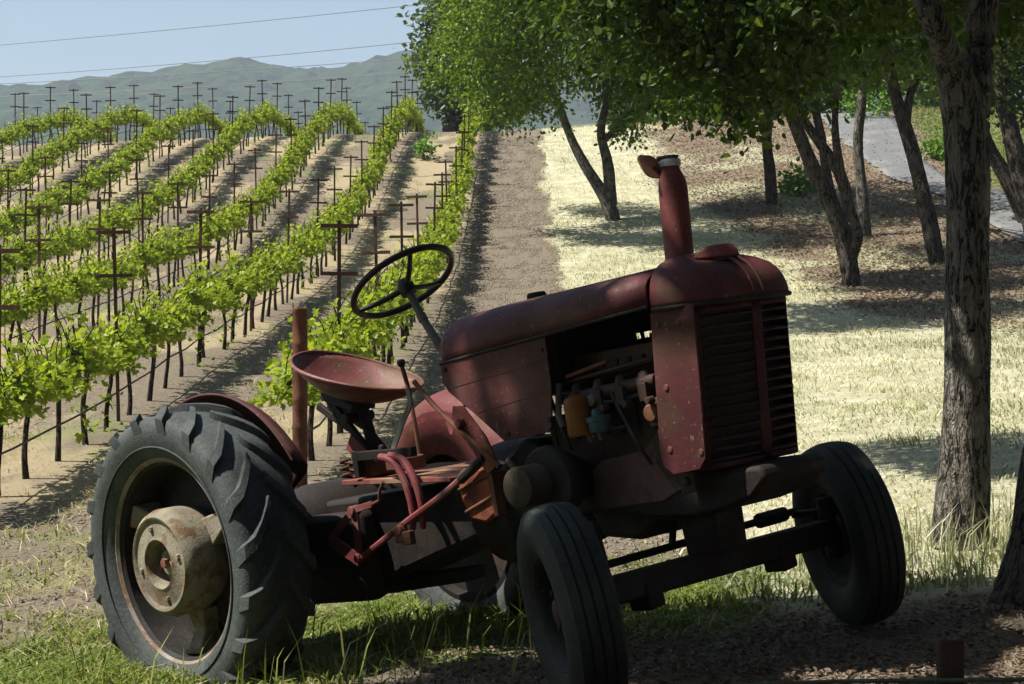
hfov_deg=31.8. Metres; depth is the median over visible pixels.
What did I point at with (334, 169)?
trellis stake
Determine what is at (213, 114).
trellis stake
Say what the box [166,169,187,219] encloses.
grapevine
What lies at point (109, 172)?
trellis stake
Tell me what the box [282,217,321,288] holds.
grapevine
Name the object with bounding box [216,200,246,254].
grapevine
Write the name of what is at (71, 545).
straw bits
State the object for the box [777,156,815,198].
shrub
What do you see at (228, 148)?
grapevine
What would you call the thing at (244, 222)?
grapevine
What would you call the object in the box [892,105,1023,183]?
meadow grass
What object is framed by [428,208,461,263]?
grapevine
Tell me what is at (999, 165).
oak tree
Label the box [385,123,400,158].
grapevine
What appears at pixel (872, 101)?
shrub
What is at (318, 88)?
trellis stake
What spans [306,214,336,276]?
grapevine
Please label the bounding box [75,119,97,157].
grapevine
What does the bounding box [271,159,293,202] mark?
grapevine
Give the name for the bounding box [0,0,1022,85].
sky
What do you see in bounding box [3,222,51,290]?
grapevine
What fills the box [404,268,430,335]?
grapevine
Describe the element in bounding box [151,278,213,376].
grapevine
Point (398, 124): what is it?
grapevine
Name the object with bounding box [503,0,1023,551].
oak tree
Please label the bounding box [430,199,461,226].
grapevine
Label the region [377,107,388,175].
trellis stake
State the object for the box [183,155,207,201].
grapevine
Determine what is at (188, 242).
grapevine
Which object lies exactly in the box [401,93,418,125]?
grapevine
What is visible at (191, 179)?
grapevine
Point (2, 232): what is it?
grapevine
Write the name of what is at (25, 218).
trellis stake
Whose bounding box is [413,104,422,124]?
grapevine
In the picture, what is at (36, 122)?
grapevine
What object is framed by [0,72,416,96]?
overhead wire
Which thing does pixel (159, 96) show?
trellis stake
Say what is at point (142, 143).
grapevine
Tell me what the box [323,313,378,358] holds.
grapevine
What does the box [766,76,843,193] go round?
oak tree
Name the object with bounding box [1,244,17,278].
grapevine
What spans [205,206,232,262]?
grapevine
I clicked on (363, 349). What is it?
grapevine
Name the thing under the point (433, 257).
grapevine
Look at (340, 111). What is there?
grapevine
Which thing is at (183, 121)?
grapevine
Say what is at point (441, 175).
trellis stake
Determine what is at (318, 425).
drip hose
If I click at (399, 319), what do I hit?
grapevine
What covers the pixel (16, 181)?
grapevine
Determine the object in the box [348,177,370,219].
grapevine
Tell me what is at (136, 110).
trellis stake
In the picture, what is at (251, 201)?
trellis stake
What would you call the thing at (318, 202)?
trellis stake
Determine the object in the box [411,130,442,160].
shrub
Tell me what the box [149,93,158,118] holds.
trellis stake
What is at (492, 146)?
soil clods
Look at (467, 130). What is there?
grapevine
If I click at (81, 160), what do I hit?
trellis stake
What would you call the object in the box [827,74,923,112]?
oak tree
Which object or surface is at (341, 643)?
tall grass
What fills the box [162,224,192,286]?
grapevine
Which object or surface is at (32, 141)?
trellis stake
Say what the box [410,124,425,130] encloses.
grapevine
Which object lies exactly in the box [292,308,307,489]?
end post
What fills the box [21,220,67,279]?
grapevine
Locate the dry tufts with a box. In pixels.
[0,131,481,649]
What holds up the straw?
on the ground at (418, 170)
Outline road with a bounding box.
[821,111,1023,241]
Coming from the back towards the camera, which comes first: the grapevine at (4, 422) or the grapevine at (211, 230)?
the grapevine at (211, 230)
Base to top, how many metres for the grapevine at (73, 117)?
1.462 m
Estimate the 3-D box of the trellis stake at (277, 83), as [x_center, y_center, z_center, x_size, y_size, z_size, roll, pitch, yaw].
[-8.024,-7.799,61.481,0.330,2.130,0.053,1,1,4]
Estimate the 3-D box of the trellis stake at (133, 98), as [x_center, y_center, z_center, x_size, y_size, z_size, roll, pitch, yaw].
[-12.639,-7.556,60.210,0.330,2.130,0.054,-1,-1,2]
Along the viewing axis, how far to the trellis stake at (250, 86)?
55.31 m
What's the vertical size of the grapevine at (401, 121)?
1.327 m
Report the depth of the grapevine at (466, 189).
42.58 m
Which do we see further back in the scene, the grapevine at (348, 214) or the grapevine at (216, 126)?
the grapevine at (216, 126)
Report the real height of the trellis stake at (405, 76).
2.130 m
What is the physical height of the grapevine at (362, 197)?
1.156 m
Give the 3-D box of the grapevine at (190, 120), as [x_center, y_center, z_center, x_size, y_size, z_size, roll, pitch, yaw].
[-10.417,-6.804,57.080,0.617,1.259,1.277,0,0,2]
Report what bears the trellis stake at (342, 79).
on the ground at (418, 170)
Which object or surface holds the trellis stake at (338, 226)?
on the ground at (418, 170)
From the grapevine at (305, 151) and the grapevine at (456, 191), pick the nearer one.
the grapevine at (456, 191)
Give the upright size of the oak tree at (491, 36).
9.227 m
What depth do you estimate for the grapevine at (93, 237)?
35.02 m
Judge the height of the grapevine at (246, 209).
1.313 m
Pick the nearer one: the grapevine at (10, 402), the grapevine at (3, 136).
the grapevine at (10, 402)
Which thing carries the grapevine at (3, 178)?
on the ground at (418, 170)
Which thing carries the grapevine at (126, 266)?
on the ground at (418, 170)
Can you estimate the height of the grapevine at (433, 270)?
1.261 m
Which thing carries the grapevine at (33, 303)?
on the ground at (418, 170)
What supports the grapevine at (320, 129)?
on the ground at (418, 170)
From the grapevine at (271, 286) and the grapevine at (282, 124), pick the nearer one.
the grapevine at (271, 286)
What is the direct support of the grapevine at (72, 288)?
on the ground at (418, 170)
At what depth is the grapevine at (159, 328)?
18.52 m
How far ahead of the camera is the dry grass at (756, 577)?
17.27 m
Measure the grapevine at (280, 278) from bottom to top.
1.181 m
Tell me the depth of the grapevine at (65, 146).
50.88 m
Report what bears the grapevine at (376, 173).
on the ground at (418, 170)
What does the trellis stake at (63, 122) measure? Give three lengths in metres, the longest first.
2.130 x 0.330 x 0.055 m
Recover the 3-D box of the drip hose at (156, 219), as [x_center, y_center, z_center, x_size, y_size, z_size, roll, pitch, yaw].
[-8.140,-3.963,46.025,0.018,6.825,39.003,0,0,0]
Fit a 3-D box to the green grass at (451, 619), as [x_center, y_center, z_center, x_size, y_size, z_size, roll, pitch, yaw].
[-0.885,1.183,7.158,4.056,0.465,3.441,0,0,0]
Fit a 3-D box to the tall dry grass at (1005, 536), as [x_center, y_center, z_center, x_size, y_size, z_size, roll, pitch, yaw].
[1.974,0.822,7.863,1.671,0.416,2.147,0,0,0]
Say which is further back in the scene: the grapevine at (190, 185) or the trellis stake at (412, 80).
the trellis stake at (412, 80)
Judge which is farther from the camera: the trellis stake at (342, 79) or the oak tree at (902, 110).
the trellis stake at (342, 79)
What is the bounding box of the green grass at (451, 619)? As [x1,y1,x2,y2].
[0,545,799,683]
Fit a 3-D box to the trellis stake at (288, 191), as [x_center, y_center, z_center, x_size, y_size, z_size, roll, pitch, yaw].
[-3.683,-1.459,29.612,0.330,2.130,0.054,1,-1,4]
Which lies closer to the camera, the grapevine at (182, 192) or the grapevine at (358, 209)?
the grapevine at (358, 209)
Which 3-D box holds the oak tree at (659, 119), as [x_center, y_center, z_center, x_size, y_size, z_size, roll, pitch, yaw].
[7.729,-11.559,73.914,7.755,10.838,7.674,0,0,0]
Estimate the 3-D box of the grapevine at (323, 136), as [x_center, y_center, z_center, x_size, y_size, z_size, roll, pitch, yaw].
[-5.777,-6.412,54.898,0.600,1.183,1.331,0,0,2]
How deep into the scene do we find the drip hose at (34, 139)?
56.59 m
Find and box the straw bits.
[0,417,400,660]
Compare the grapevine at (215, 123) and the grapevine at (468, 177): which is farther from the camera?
the grapevine at (215, 123)
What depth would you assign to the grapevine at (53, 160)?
49.17 m
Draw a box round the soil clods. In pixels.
[0,136,1023,683]
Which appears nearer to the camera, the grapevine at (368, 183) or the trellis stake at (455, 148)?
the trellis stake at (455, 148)
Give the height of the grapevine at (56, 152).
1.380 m
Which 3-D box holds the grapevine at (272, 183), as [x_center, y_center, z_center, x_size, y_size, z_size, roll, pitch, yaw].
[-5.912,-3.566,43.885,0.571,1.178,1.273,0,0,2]
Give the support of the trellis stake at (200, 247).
on the ground at (418, 170)
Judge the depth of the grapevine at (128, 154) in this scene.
48.62 m
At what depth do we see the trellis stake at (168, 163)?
42.89 m
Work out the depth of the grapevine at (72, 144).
51.66 m
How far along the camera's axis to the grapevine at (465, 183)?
43.32 m
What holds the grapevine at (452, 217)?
on the ground at (418, 170)
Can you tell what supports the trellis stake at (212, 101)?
on the ground at (418, 170)
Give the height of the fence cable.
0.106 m
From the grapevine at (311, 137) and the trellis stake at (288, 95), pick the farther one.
the trellis stake at (288, 95)
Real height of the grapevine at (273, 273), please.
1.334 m
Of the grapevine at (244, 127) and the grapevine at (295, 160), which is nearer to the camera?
the grapevine at (295, 160)
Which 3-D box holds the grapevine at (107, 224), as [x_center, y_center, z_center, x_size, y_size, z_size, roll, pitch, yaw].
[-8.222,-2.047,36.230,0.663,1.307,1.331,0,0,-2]
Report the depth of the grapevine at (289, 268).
28.46 m
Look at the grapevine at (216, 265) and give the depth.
22.22 m
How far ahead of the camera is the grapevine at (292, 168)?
46.54 m
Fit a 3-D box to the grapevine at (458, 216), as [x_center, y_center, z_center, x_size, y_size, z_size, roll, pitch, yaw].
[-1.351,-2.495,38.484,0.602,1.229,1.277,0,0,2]
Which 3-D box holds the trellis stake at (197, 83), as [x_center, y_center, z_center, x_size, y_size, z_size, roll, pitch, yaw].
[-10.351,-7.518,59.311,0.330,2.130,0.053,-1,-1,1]
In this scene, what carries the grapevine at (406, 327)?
on the ground at (418, 170)
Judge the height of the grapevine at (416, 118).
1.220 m
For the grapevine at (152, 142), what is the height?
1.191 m
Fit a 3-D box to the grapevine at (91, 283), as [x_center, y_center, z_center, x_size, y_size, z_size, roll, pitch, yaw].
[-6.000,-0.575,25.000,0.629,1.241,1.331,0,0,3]
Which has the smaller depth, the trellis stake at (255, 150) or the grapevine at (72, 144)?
the trellis stake at (255, 150)
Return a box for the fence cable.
[745,677,1023,683]
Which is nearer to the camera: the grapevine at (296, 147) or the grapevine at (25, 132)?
the grapevine at (296, 147)
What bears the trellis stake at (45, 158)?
on the ground at (418, 170)
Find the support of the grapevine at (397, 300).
on the ground at (418, 170)
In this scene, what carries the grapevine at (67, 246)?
on the ground at (418, 170)
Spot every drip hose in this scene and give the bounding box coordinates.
[0,123,416,454]
[0,130,158,201]
[0,133,95,153]
[1,124,352,341]
[5,126,286,285]
[5,129,218,244]
[308,130,481,432]
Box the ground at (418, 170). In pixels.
[0,106,1023,683]
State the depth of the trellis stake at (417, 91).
64.62 m
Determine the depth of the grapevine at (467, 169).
45.07 m
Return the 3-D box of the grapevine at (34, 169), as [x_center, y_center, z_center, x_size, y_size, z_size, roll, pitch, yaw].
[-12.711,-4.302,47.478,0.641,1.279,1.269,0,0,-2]
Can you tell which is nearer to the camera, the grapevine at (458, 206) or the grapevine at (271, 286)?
the grapevine at (271, 286)
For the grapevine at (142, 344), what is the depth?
17.83 m
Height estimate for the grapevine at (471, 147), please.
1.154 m
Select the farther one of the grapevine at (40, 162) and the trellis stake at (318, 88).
the trellis stake at (318, 88)
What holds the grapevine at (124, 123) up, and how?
on the ground at (418, 170)
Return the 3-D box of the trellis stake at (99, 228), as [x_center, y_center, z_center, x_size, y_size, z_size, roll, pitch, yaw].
[-5.988,-1.038,26.091,0.330,2.130,0.055,1,1,6]
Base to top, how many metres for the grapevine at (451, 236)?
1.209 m
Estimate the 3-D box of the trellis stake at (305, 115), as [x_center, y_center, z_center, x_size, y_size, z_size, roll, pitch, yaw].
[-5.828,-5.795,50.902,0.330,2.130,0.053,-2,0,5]
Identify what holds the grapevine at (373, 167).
on the ground at (418, 170)
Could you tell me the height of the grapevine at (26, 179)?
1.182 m
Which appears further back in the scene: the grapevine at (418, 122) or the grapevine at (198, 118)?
the grapevine at (418, 122)
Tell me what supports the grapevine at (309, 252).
on the ground at (418, 170)
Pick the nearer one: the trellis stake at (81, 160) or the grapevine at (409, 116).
the trellis stake at (81, 160)
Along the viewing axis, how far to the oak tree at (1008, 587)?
6.54 m
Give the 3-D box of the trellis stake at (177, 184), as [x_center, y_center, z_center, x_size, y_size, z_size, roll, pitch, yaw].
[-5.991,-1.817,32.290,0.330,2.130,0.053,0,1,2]
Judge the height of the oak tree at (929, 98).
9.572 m
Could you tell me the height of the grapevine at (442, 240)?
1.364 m
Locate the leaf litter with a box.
[273,108,1023,683]
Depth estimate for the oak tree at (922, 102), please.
68.39 m
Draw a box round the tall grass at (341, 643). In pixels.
[0,562,534,683]
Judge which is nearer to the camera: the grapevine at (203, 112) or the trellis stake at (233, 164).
the trellis stake at (233, 164)
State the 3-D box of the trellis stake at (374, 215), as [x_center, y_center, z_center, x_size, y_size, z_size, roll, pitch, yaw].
[-1.494,-0.395,19.965,0.330,2.130,0.053,-2,-1,8]
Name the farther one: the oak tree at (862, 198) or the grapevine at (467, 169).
the grapevine at (467, 169)
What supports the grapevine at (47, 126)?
on the ground at (418, 170)
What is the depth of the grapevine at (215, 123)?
61.54 m
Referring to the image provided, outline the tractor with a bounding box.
[87,154,905,683]
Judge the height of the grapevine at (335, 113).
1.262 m
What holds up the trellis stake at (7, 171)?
on the ground at (418, 170)
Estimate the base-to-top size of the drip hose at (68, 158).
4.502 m
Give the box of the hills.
[0,49,1023,144]
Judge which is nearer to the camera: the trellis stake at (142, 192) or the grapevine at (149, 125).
the trellis stake at (142, 192)
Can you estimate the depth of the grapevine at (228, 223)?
36.74 m
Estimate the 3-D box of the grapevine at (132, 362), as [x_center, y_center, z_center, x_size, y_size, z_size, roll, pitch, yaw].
[-3.795,0.356,16.891,0.600,1.236,1.273,0,0,0]
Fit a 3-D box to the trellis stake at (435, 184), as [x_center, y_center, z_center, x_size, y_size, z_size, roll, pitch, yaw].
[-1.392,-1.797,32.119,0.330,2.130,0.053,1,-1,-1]
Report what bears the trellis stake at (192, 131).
on the ground at (418, 170)
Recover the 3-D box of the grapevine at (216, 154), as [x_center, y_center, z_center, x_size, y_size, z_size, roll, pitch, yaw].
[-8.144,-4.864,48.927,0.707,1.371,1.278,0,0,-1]
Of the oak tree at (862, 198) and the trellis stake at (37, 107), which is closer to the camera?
the oak tree at (862, 198)
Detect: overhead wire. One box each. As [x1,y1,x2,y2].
[0,59,397,83]
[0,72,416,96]
[1,41,417,76]
[3,4,423,44]
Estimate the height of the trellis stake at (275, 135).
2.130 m
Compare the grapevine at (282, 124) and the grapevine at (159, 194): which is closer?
the grapevine at (159, 194)
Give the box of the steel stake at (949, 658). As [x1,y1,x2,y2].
[936,639,963,683]
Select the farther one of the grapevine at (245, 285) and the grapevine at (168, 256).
the grapevine at (168, 256)
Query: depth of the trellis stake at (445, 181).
38.30 m
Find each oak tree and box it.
[392,0,685,220]
[395,0,530,131]
[501,0,900,286]
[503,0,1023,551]
[570,55,657,124]
[634,95,783,123]
[646,79,777,204]
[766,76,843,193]
[780,77,870,115]
[801,46,916,236]
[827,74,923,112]
[840,6,1012,264]
[873,50,1020,108]
[906,7,1021,222]
[910,57,1023,107]
[960,8,1023,232]
[989,446,1023,610]
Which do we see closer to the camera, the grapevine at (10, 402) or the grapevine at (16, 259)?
the grapevine at (10, 402)
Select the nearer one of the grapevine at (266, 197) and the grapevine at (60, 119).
the grapevine at (266, 197)
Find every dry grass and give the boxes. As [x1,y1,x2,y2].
[527,111,1023,613]
[761,474,1013,602]
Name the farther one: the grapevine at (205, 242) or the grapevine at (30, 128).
the grapevine at (30, 128)
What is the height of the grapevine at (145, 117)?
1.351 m
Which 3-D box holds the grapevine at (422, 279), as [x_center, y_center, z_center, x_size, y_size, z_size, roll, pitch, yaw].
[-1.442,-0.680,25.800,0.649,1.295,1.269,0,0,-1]
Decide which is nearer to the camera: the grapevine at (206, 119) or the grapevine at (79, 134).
the grapevine at (79, 134)
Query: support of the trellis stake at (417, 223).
on the ground at (418, 170)
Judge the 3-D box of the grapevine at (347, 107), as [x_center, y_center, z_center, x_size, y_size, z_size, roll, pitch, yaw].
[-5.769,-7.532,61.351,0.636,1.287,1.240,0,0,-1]
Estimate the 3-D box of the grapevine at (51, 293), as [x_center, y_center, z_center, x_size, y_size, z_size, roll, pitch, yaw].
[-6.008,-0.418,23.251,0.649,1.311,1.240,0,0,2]
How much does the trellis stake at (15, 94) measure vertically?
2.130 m
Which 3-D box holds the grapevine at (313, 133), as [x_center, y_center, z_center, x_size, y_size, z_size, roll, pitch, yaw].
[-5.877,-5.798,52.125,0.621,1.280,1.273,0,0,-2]
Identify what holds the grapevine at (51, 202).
on the ground at (418, 170)
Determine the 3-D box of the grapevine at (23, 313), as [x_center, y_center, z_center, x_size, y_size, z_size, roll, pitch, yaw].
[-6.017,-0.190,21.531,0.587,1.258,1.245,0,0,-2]
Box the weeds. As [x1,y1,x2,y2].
[0,172,462,629]
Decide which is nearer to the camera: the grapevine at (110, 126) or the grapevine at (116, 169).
the grapevine at (116, 169)
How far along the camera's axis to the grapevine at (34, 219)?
38.94 m
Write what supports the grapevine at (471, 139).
on the ground at (418, 170)
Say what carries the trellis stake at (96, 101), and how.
on the ground at (418, 170)
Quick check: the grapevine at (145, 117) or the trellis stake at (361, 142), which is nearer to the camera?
the trellis stake at (361, 142)
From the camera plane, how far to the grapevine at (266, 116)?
57.94 m
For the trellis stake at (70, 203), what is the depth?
33.59 m
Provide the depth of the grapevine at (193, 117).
57.93 m
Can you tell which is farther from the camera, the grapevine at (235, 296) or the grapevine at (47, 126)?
the grapevine at (47, 126)
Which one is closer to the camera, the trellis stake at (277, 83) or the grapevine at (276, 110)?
the grapevine at (276, 110)
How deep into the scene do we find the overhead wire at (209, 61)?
139.69 m
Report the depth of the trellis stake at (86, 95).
53.99 m
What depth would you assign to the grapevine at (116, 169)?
47.09 m
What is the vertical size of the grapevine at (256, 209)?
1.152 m
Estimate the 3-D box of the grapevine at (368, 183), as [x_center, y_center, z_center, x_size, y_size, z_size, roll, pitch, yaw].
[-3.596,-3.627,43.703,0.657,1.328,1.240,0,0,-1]
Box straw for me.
[0,275,474,647]
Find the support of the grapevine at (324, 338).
on the ground at (418, 170)
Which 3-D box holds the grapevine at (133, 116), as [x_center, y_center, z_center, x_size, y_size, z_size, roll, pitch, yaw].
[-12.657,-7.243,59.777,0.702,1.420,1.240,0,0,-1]
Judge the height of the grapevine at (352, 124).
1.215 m
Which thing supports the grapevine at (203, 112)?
on the ground at (418, 170)
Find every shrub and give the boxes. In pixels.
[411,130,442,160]
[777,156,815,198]
[839,86,892,117]
[917,127,944,160]
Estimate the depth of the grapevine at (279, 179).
44.51 m
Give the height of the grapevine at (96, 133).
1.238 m
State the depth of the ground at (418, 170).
26.61 m
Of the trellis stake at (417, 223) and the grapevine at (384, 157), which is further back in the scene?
the grapevine at (384, 157)
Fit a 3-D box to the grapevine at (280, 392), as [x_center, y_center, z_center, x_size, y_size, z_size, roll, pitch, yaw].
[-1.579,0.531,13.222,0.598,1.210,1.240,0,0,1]
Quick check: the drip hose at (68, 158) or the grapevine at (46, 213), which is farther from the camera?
the drip hose at (68, 158)
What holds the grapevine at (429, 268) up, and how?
on the ground at (418, 170)
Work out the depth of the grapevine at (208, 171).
46.97 m
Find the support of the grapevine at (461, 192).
on the ground at (418, 170)
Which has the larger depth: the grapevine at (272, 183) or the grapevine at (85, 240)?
the grapevine at (272, 183)
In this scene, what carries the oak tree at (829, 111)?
on the ground at (418, 170)
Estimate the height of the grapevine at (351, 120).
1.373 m
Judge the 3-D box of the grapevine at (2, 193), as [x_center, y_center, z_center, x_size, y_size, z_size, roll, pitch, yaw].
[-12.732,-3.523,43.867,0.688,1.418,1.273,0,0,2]
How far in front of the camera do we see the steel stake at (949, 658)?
4.75 m
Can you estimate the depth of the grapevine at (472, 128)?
51.37 m
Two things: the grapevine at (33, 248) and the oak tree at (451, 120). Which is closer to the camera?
the grapevine at (33, 248)
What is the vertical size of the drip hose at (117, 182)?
5.775 m
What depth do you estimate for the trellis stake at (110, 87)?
57.10 m
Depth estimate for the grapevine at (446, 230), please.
33.58 m
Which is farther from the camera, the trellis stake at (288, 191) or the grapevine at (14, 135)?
the grapevine at (14, 135)
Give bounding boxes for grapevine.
[0,125,14,163]
[0,161,23,207]
[0,165,15,211]
[0,176,6,195]
[0,209,21,246]
[0,217,10,239]
[0,349,60,495]
[0,388,17,425]
[1,196,33,245]
[1,235,35,288]
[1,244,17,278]
[1,266,52,356]
[1,274,38,366]
[1,282,21,326]
[1,326,82,478]
[3,121,26,159]
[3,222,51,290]
[10,165,33,203]
[11,117,31,155]
[14,327,109,461]
[16,198,41,226]
[17,113,41,151]
[17,155,44,197]
[21,146,53,191]
[21,191,57,234]
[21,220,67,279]
[22,259,81,334]
[27,115,47,148]
[32,112,52,145]
[35,145,60,184]
[35,258,88,340]
[36,188,67,232]
[38,177,78,231]
[40,134,67,178]
[42,108,60,141]
[47,223,78,270]
[49,306,135,444]
[50,132,76,173]
[50,216,89,276]
[53,106,75,126]
[53,111,67,137]
[56,255,112,331]
[58,182,86,224]
[60,128,80,167]
[63,105,83,130]
[64,119,90,162]
[66,222,96,267]
[67,177,93,219]
[70,108,91,128]
[71,213,109,262]
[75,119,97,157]
[77,110,91,128]
[77,165,104,214]
[78,246,122,326]
[78,316,146,430]
[83,118,103,153]
[84,162,108,208]
[88,113,111,150]
[90,209,122,263]
[91,198,136,258]
[92,133,113,142]
[95,160,121,202]
[97,104,124,143]
[99,116,115,147]
[99,302,165,414]
[100,156,125,197]
[101,253,132,321]
[104,244,147,315]
[106,150,134,191]
[109,279,184,400]
[111,105,130,142]
[113,203,141,249]
[114,139,138,184]
[117,196,146,247]
[117,245,155,302]
[118,103,137,140]
[123,140,146,177]
[124,227,170,302]
[125,102,142,140]
[125,131,153,172]
[130,222,184,298]
[131,196,156,240]
[132,104,147,140]
[134,188,163,236]
[135,106,152,140]
[139,128,158,166]
[140,117,165,161]
[141,114,155,129]
[143,295,192,388]
[146,181,176,230]
[147,120,174,156]
[151,175,181,224]
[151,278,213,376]
[155,225,191,292]
[157,112,179,152]
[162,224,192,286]
[164,111,185,148]
[165,164,197,213]
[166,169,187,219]
[170,107,196,142]
[172,259,233,366]
[173,258,238,357]
[174,108,192,145]
[174,162,199,205]
[179,224,202,277]
[182,106,200,140]
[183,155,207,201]
[184,221,216,276]
[186,99,211,137]
[187,105,203,138]
[189,208,227,270]
[191,151,210,195]
[197,148,219,189]
[198,139,224,182]
[200,107,220,138]
[202,105,216,137]
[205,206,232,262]
[206,116,222,138]
[206,206,238,260]
[208,138,229,174]
[210,114,224,137]
[210,251,262,342]
[211,270,249,348]
[216,133,235,169]
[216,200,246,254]
[219,125,241,162]
[220,118,244,158]
[220,250,268,334]
[226,112,252,153]
[226,192,255,243]
[229,202,249,249]
[233,108,257,149]
[239,193,263,237]
[241,111,258,145]
[241,251,279,328]
[242,242,284,321]
[243,186,267,229]
[246,104,266,142]
[246,333,326,410]
[247,236,289,316]
[250,107,266,140]
[252,185,275,226]
[253,173,280,220]
[256,100,275,136]
[256,101,273,137]
[258,98,280,135]
[260,172,281,214]
[262,163,287,208]
[264,237,302,309]
[265,304,353,460]
[269,106,280,136]
[270,153,299,196]
[271,109,285,132]
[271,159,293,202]
[272,110,288,136]
[277,112,295,136]
[277,243,299,303]
[279,114,293,136]
[279,143,306,189]
[280,136,306,183]
[280,222,323,293]
[281,235,308,299]
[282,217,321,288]
[283,122,297,134]
[290,127,315,170]
[292,132,313,176]
[293,122,315,164]
[298,221,330,282]
[304,118,319,158]
[305,205,344,266]
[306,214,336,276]
[307,109,330,149]
[307,210,342,271]
[308,112,326,153]
[309,313,356,446]
[315,102,336,142]
[318,290,377,432]
[319,113,332,145]
[321,200,349,255]
[322,101,341,138]
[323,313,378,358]
[324,204,350,260]
[325,101,340,136]
[330,193,355,222]
[332,100,346,133]
[332,102,341,134]
[333,187,360,243]
[336,101,350,123]
[340,106,357,132]
[341,184,364,231]
[341,189,362,238]
[342,101,357,133]
[342,103,351,133]
[342,121,358,134]
[342,281,393,348]
[344,270,408,359]
[345,280,398,343]
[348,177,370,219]
[350,117,365,134]
[350,118,362,134]
[351,155,383,207]
[351,164,376,213]
[351,182,370,225]
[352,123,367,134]
[358,265,410,362]
[363,159,379,200]
[366,139,391,183]
[366,148,387,189]
[367,132,392,155]
[368,151,386,195]
[369,266,414,364]
[371,125,397,170]
[375,125,397,164]
[379,112,401,133]
[381,251,426,349]
[382,266,410,356]
[385,108,406,142]
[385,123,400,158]
[387,109,404,149]
[388,260,419,342]
[390,100,408,138]
[390,241,438,322]
[396,101,412,136]
[400,103,413,134]
[400,252,432,326]
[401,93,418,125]
[401,95,417,132]
[403,233,444,302]
[404,99,419,131]
[404,244,439,310]
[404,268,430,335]
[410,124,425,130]
[412,117,420,131]
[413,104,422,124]
[414,110,425,130]
[414,234,446,302]
[419,218,451,247]
[419,224,447,258]
[422,209,457,275]
[423,220,453,282]
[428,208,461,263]
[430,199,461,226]
[431,198,464,228]
[431,215,460,270]
[435,197,463,221]
[436,185,466,213]
[439,178,468,204]
[445,168,470,214]
[447,180,469,201]
[447,187,468,212]
[448,162,474,184]
[451,146,472,169]
[451,152,476,176]
[451,169,470,208]
[455,123,478,164]
[457,127,477,142]
[458,110,480,148]
[458,137,477,160]
[460,139,478,155]
[462,115,481,146]
[465,107,482,140]
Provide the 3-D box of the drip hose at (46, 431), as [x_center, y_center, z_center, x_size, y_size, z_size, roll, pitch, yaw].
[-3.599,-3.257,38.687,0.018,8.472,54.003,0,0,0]
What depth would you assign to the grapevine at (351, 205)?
39.13 m
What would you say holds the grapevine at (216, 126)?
on the ground at (418, 170)
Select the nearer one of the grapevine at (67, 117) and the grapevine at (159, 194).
the grapevine at (159, 194)
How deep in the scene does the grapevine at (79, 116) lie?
61.85 m
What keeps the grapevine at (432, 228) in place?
on the ground at (418, 170)
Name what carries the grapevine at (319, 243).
on the ground at (418, 170)
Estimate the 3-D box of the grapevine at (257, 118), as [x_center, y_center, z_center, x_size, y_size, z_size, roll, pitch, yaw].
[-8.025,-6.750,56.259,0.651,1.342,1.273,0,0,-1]
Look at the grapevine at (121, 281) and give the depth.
26.86 m
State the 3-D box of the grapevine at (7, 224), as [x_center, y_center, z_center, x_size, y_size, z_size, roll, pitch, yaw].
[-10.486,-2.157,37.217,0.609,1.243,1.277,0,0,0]
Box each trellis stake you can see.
[0,169,15,236]
[0,244,19,481]
[10,93,19,144]
[15,187,35,289]
[18,92,28,153]
[26,124,38,194]
[26,204,51,350]
[33,106,41,143]
[38,156,52,235]
[45,86,55,143]
[58,107,69,159]
[61,179,79,276]
[69,89,78,115]
[75,142,88,218]
[81,93,91,155]
[88,197,110,326]
[92,100,100,141]
[96,227,131,420]
[101,126,113,160]
[101,170,117,259]
[105,86,115,143]
[129,84,138,138]
[129,158,144,241]
[130,109,142,147]
[132,190,152,305]
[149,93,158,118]
[154,95,164,157]
[161,144,175,222]
[168,181,186,286]
[173,85,183,145]
[186,129,198,202]
[186,208,213,333]
[192,82,202,138]
[201,173,217,268]
[207,112,218,147]
[208,88,216,111]
[225,100,234,124]
[226,162,241,249]
[227,95,238,160]
[239,198,261,330]
[244,85,254,146]
[248,148,262,229]
[257,79,266,137]
[269,133,282,208]
[272,82,281,132]
[279,189,298,302]
[284,94,292,132]
[284,118,296,177]
[299,99,310,164]
[309,178,326,277]
[313,87,323,114]
[320,220,357,433]
[326,79,335,137]
[326,167,342,210]
[337,78,346,133]
[342,87,351,133]
[343,155,357,239]
[352,101,360,120]
[355,140,368,218]
[360,210,389,360]
[367,125,379,197]
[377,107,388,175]
[386,91,396,126]
[389,201,413,270]
[391,81,401,141]
[400,75,409,123]
[406,193,427,255]
[407,79,416,131]
[413,90,421,131]
[425,182,443,280]
[434,172,450,217]
[438,160,453,204]
[449,146,462,187]
[456,131,468,167]
[458,114,470,155]
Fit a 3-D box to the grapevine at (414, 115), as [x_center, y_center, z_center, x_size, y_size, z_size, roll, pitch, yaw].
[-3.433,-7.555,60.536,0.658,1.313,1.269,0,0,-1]
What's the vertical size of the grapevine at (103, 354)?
1.400 m
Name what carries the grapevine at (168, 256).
on the ground at (418, 170)
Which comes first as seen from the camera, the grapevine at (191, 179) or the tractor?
the tractor
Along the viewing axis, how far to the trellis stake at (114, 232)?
17.44 m
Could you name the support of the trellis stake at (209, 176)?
on the ground at (418, 170)
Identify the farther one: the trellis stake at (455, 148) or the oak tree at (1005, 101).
the trellis stake at (455, 148)
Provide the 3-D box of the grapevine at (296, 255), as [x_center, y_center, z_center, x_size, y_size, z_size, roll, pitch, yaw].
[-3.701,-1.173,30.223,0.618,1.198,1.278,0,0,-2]
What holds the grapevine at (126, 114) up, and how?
on the ground at (418, 170)

